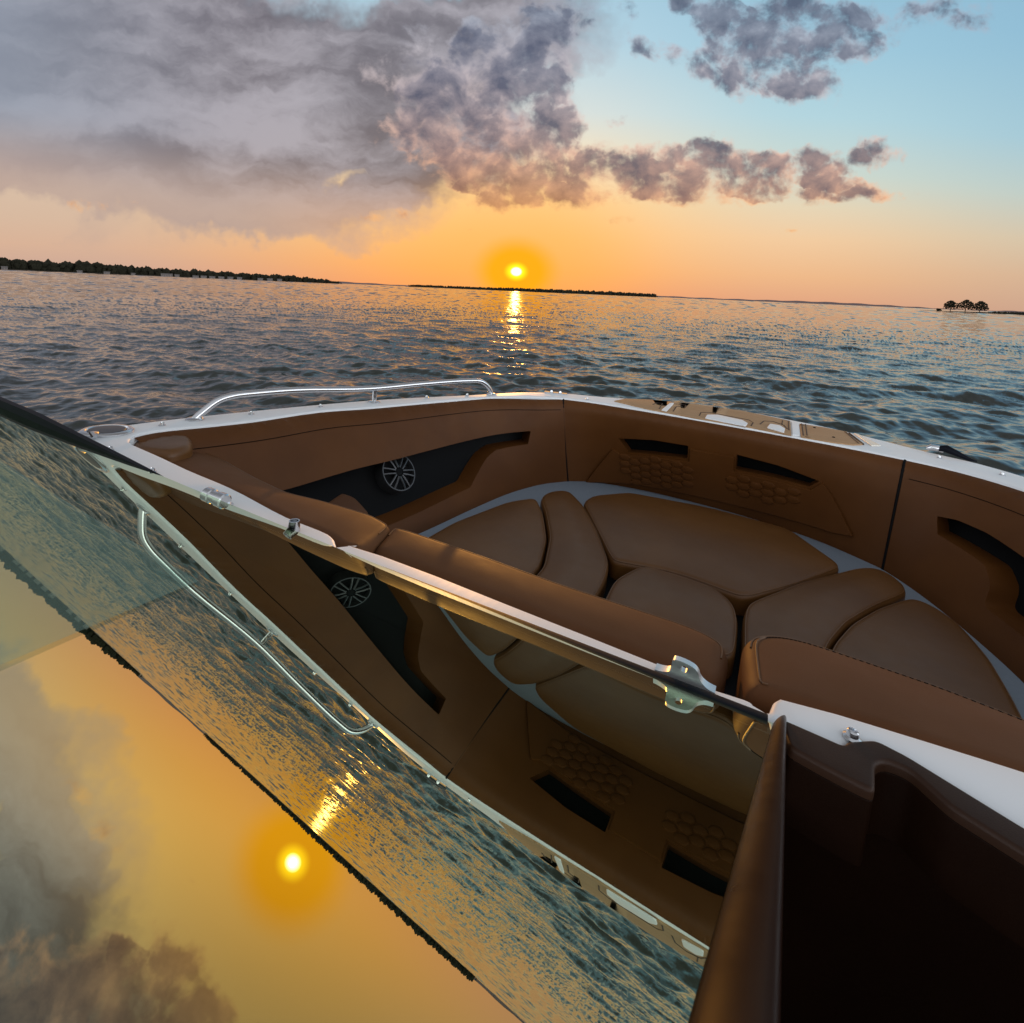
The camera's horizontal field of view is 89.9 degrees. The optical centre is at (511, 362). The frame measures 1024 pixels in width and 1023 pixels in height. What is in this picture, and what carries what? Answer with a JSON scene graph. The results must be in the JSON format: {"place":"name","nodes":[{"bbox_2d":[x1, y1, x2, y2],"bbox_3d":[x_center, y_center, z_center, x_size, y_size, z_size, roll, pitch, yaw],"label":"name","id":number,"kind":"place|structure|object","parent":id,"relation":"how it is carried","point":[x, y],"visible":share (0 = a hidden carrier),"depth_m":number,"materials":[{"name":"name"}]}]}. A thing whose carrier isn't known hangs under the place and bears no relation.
{"place":"outdoors","nodes":[
{"label":"outdoors","id":0,"kind":"place"},
{"bbox_2d":[161,273,172,276],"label":"lake house","id":1,"kind":"structure","parent":0,"point":[166,275],"depth_m":1211.06,"materials":[{"name":"grey"}]},
{"bbox_2d":[0,268,335,283],"bbox_3d":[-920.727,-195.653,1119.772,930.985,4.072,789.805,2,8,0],"label":"shore","id":2,"kind":"structure","parent":0,"point":[139,274],"depth_m":1175.63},
{"bbox_2d":[0,257,341,283],"bbox_3d":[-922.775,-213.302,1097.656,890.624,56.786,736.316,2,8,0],"label":"shore woods","id":3,"kind":"object","parent":2,"relation":"on","point":[49,265],"visible":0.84,"depth_m":1186.61,"materials":[{"name":"tree foliage"},{"name":"bark"}]},
{"bbox_2d":[0,270,1023,476],"bbox_3d":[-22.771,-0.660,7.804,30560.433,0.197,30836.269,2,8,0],"label":"lake water","id":4,"kind":"structure","parent":0,"point":[79,351],"depth_m":11.45,"materials":[{"name":"blue liquid"}]},
{"bbox_2d":[0,378,1023,1022],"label":"motorboat","id":5,"kind":"object","parent":4,"relation":"on","point":[552,706],"visible":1,"depth_m":0.34,"materials":[{"name":"brown leather"}]},
{"bbox_2d":[0,0,1023,310],"label":"sky","id":6,"kind":"structure","parent":0,"point":[839,151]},
{"bbox_2d":[428,287,643,296],"bbox_3d":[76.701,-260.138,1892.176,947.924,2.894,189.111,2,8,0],"label":"island shore","id":7,"kind":"structure","parent":0,"point":[532,291],"depth_m":1862.53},
{"bbox_2d":[408,285,657,296],"bbox_3d":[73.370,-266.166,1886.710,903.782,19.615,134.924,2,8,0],"label":"island woods","id":8,"kind":"object","parent":7,"relation":"on","point":[578,291],"visible":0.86,"depth_m":1874.31,"materials":[{"name":"green plant"}]},
{"bbox_2d":[336,281,1023,311],"bbox_3d":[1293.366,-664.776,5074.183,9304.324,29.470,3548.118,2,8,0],"label":"hills","id":9,"kind":"structure","parent":0,"point":[855,304],"depth_m":5652.97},
{"bbox_2d":[924,310,1023,314],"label":"islet shore","id":10,"kind":"structure","parent":0,"point":[977,312],"depth_m":311.47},
{"bbox_2d":[943,300,958,310],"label":"islet tree","id":11,"kind":"object","parent":10,"relation":"on","point":[950,305],"visible":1,"depth_m":322.82,"materials":[{"name":"green plant"}]},
{"bbox_2d":[957,300,974,311],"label":"islet tree","id":12,"kind":"object","parent":10,"relation":"on","point":[968,303],"visible":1,"depth_m":318.21,"materials":[{"name":"green plant"}]},
{"bbox_2d":[972,301,988,311],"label":"islet tree","id":13,"kind":"object","parent":10,"relation":"on","point":[980,304],"visible":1,"depth_m":313.55,"materials":[{"name":"green plant"}]},
{"bbox_2d":[987,311,1023,313],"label":"islet scrub","id":14,"kind":"object","parent":10,"relation":"on","point":[1008,312],"visible":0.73,"depth_m":305.32,"materials":[{"name":"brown plant"}]}
]}

